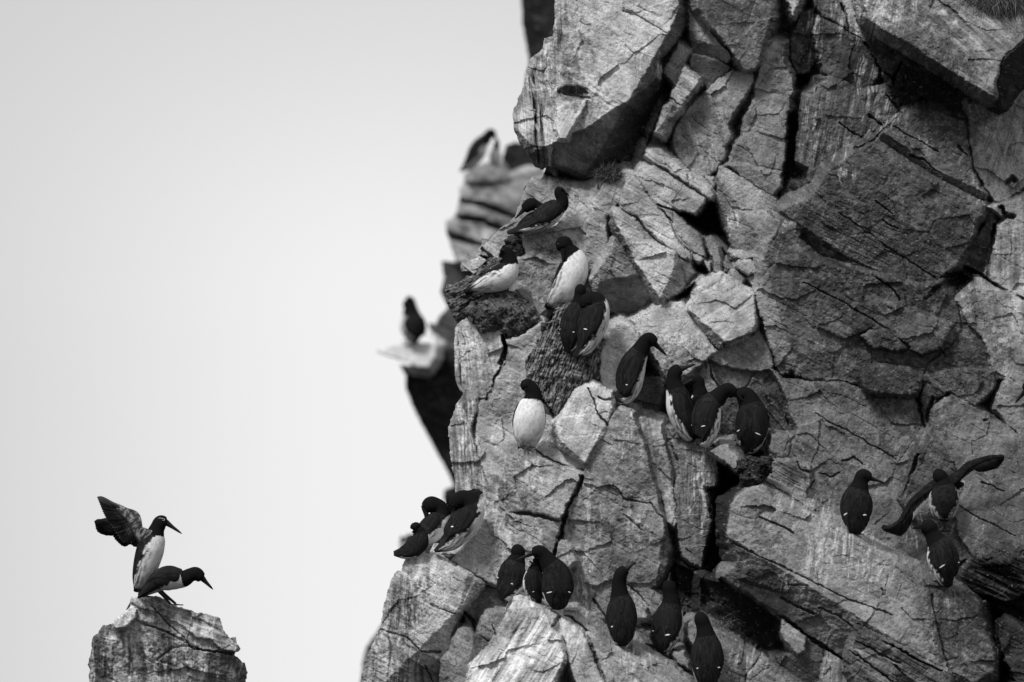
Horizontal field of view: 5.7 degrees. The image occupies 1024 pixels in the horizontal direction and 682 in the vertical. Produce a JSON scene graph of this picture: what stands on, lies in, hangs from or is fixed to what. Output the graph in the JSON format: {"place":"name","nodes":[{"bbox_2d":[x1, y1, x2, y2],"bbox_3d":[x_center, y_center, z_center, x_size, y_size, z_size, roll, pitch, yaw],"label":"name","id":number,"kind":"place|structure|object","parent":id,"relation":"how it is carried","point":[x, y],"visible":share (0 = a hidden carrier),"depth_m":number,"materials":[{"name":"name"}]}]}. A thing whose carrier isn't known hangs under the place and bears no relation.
{"place":"outdoors","nodes":[
{"label":"outdoors","id":0,"kind":"place"},
{"bbox_2d":[88,596,247,681],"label":"rock pinnacle","id":1,"kind":"object","parent":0,"point":[152,639],"visible":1,"depth_m":49.83,"materials":[{"name":"grey stone"}]},
{"bbox_2d":[94,496,181,596],"bbox_3d":[-1.818,0.999,49.782,0.430,0.492,0.141,0,0,0],"label":"guillemot","id":2,"kind":"object","parent":1,"relation":"on","point":[121,525],"visible":1,"depth_m":49.75,"materials":[{"name":"black"}]},
{"bbox_2d":[137,566,212,605],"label":"guillemot","id":3,"kind":"object","parent":1,"relation":"on","point":[160,580],"visible":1,"depth_m":49.69,"materials":[{"name":"black"}]},
{"bbox_2d":[0,0,545,681],"label":"sky","id":4,"kind":"structure","parent":0,"point":[217,217],"materials":[{"name":"white"}]},
{"bbox_2d":[360,0,554,681],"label":"cliff","id":5,"kind":"structure","parent":0,"point":[490,197],"depth_m":69.90,"materials":[{"name":"grey stone"}]},
{"bbox_2d":[400,536,407,544],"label":"guillemot","id":6,"kind":"object","parent":5,"relation":"on","point":[402,540],"visible":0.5,"depth_m":69.38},
{"bbox_2d":[400,296,426,343],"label":"guillemot","id":7,"kind":"object","parent":5,"relation":"on","point":[413,327],"visible":1,"depth_m":69.35,"materials":[{"name":"black"}]},
{"bbox_2d":[460,129,498,171],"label":"guillemot","id":8,"kind":"object","parent":5,"relation":"on","point":[476,152],"visible":1,"depth_m":69.52,"materials":[{"name":"black"}]},
{"bbox_2d":[489,140,500,166],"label":"guillemot","id":9,"kind":"object","parent":5,"relation":"on","point":[495,157],"visible":1,"depth_m":69.64,"materials":[{"name":"white"}]},
{"bbox_2d":[361,0,1023,681],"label":"cliff","id":10,"kind":"structure","parent":0,"point":[803,220],"depth_m":49.95,"materials":[{"name":"grey stone"}]},
{"bbox_2d":[393,522,428,558],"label":"guillemot","id":11,"kind":"object","parent":10,"relation":"on","point":[415,545],"visible":1,"depth_m":49.43,"materials":[{"name":"black"}]},
{"bbox_2d":[420,496,450,547],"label":"guillemot","id":12,"kind":"object","parent":10,"relation":"on","point":[433,522],"visible":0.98,"depth_m":49.82,"materials":[{"name":"black"}]},
{"bbox_2d":[441,552,455,560],"bbox_3d":[-0.288,1.041,49.634,0.160,0.074,0.234,0,0,0],"label":"nest","id":13,"kind":"object","parent":10,"relation":"on","point":[450,556],"visible":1,"depth_m":49.54,"materials":[{"name":"grey"}]},
{"bbox_2d":[434,490,483,552],"bbox_3d":[-0.250,0.871,49.461,0.228,0.303,0.172,0,0,32],"label":"guillemot","id":14,"kind":"object","parent":10,"relation":"on","point":[463,524],"visible":1,"depth_m":49.41,"materials":[{"name":"black"}]},
{"bbox_2d":[446,488,482,512],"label":"guillemot","id":15,"kind":"object","parent":10,"relation":"on","point":[478,492],"visible":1,"depth_m":49.81,"materials":[{"name":"black"}]},
{"bbox_2d":[444,257,501,323],"bbox_3d":[-0.170,-0.249,50.338,0.324,0.334,0.298,0,0,0],"label":"peat mound","id":16,"kind":"object","parent":10,"relation":"on","point":[458,300],"visible":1,"depth_m":50.23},
{"bbox_2d":[464,289,540,336],"bbox_3d":[-0.040,-0.135,50.089,0.396,0.259,0.322,0,0,0],"label":"peat mound","id":17,"kind":"object","parent":10,"relation":"on","point":[510,313],"visible":1,"depth_m":49.97,"materials":[{"name":"grey soil"}]},
{"bbox_2d":[464,246,518,295],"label":"guillemot","id":18,"kind":"object","parent":17,"relation":"on","point":[503,276],"visible":1,"depth_m":49.95,"materials":[{"name":"white"}]},
{"bbox_2d":[496,544,526,600],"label":"guillemot","id":19,"kind":"object","parent":10,"relation":"on","point":[510,575],"visible":1,"depth_m":49.34,"materials":[{"name":"black"}]},
{"bbox_2d":[504,234,523,255],"bbox_3d":[0.011,-0.476,50.311,0.103,0.121,0.246,0,0,0],"label":"peat mound","id":20,"kind":"object","parent":10,"relation":"on","point":[513,243],"visible":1,"depth_m":50.21,"materials":[{"name":"black soil"}]},
{"bbox_2d":[512,378,545,449],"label":"guillemot","id":21,"kind":"object","parent":10,"relation":"on","point":[529,420],"visible":1,"depth_m":49.56,"materials":[{"name":"white"}]},
{"bbox_2d":[514,198,543,235],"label":"guillemot","id":22,"kind":"object","parent":10,"relation":"on","point":[530,204],"visible":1,"depth_m":50.14,"materials":[{"name":"black"}]},
{"bbox_2d":[523,558,542,603],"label":"guillemot","id":23,"kind":"object","parent":10,"relation":"on","point":[533,575],"visible":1,"depth_m":49.21,"materials":[{"name":"black"}]},
{"bbox_2d":[507,186,568,234],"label":"guillemot","id":24,"kind":"object","parent":10,"relation":"on","point":[549,213],"visible":1,"depth_m":50.09,"materials":[{"name":"black"}]},
{"bbox_2d":[516,545,573,609],"bbox_3d":[0.158,1.137,49.199,0.280,0.315,0.141,0,0,0],"label":"guillemot","id":25,"kind":"object","parent":10,"relation":"on","point":[557,584],"visible":1,"depth_m":49.16,"materials":[{"name":"black"}]},
{"bbox_2d":[525,302,602,415],"bbox_3d":[0.253,0.087,49.927,0.382,0.575,0.325,0,0,0],"label":"peat mound","id":26,"kind":"object","parent":10,"relation":"on","point":[556,373],"visible":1,"depth_m":49.81,"materials":[{"name":"grey soil"}]},
{"bbox_2d":[544,236,587,309],"bbox_3d":[0.266,-0.333,50.110,0.216,0.361,0.147,0,0,0],"label":"guillemot","id":27,"kind":"object","parent":10,"relation":"on","point":[571,273],"visible":1,"depth_m":50.06,"materials":[{"name":"white"}]},
{"bbox_2d":[559,284,585,352],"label":"guillemot","id":28,"kind":"object","parent":10,"relation":"on","point":[568,325],"visible":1,"depth_m":49.72,"materials":[{"name":"black"}]},
{"bbox_2d":[574,291,609,357],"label":"guillemot","id":29,"kind":"object","parent":10,"relation":"on","point":[593,320],"visible":1,"depth_m":49.66,"materials":[{"name":"black"}]},
{"bbox_2d":[584,159,631,185],"bbox_3d":[0.462,-0.813,50.211,0.283,0.172,0.080,0,0,0],"label":"grass tuft","id":30,"kind":"object","parent":10,"relation":"on","point":[610,170],"visible":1,"depth_m":50.22,"materials":[{"name":"grey plant"}]},
{"bbox_2d":[606,562,636,645],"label":"guillemot","id":31,"kind":"object","parent":10,"relation":"on","point":[621,616],"visible":1,"depth_m":49.10,"materials":[{"name":"black"}]},
{"bbox_2d":[615,332,666,403],"bbox_3d":[0.616,0.132,49.729,0.243,0.347,0.140,0,0,22],"label":"guillemot","id":32,"kind":"object","parent":10,"relation":"on","point":[630,374],"visible":1,"depth_m":49.71,"materials":[{"name":"black"}]},
{"bbox_2d":[651,572,682,654],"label":"guillemot","id":33,"kind":"object","parent":10,"relation":"on","point":[667,627],"visible":1,"depth_m":49.30,"materials":[{"name":"black"}]},
{"bbox_2d":[666,364,694,442],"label":"guillemot","id":34,"kind":"object","parent":10,"relation":"on","point":[679,404],"visible":1,"depth_m":49.64,"materials":[{"name":"black"}]},
{"bbox_2d":[683,375,707,439],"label":"guillemot","id":35,"kind":"object","parent":10,"relation":"on","point":[699,386],"visible":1,"depth_m":49.80,"materials":[{"name":"black"}]},
{"bbox_2d":[690,611,723,681],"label":"guillemot","id":36,"kind":"object","parent":10,"relation":"on","point":[707,659],"visible":1,"depth_m":49.00,"materials":[{"name":"black"}]},
{"bbox_2d":[691,383,744,447],"bbox_3d":[0.997,0.361,49.615,0.261,0.317,0.150,0,0,0],"label":"guillemot","id":37,"kind":"object","parent":10,"relation":"on","point":[706,416],"visible":1,"depth_m":49.58,"materials":[{"name":"black"}]},
{"bbox_2d":[714,615,738,626],"bbox_3d":[1.011,1.353,49.359,0.191,0.094,0.050,0,0,0],"label":"grass tuft","id":38,"kind":"object","parent":10,"relation":"on","point":[722,616],"visible":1,"depth_m":49.36,"materials":[{"name":"grey plant"}]},
{"bbox_2d":[735,387,768,453],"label":"guillemot","id":39,"kind":"object","parent":10,"relation":"on","point":[751,424],"visible":1,"depth_m":49.80,"materials":[{"name":"black"}]},
{"bbox_2d":[733,455,774,485],"bbox_3d":[1.167,0.632,49.418,0.200,0.168,0.291,0,0,0],"label":"nest","id":40,"kind":"object","parent":10,"relation":"on","point":[750,470],"visible":1,"depth_m":49.31,"materials":[{"name":"grey plant"}]},
{"bbox_2d":[840,469,883,534],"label":"guillemot","id":41,"kind":"object","parent":10,"relation":"on","point":[856,505],"visible":1,"depth_m":49.31,"materials":[{"name":"black"}]},
{"bbox_2d":[912,519,959,587],"bbox_3d":[2.048,1.023,49.236,0.214,0.332,0.147,0,0,-16],"label":"guillemot","id":42,"kind":"object","parent":10,"relation":"on","point":[943,560],"visible":1,"depth_m":49.20,"materials":[{"name":"black"}]},
{"bbox_2d":[881,454,1004,536],"bbox_3d":[2.091,0.749,49.678,0.597,0.399,0.148,0,0,0],"label":"guillemot","id":43,"kind":"object","parent":10,"relation":"on","point":[939,493],"visible":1,"depth_m":49.66,"materials":[{"name":"black"}]},
{"bbox_2d":[939,0,1023,26],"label":"grass tuft","id":44,"kind":"object","parent":10,"relation":"on","point":[1010,6],"visible":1,"depth_m":50.13,"materials":[{"name":"grey plant"}]},
{"bbox_2d":[1015,383,1023,402],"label":"guillemot","id":45,"kind":"object","parent":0,"point":[1020,396],"visible":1,"depth_m":49.90,"materials":[{"name":"black"}]}
]}

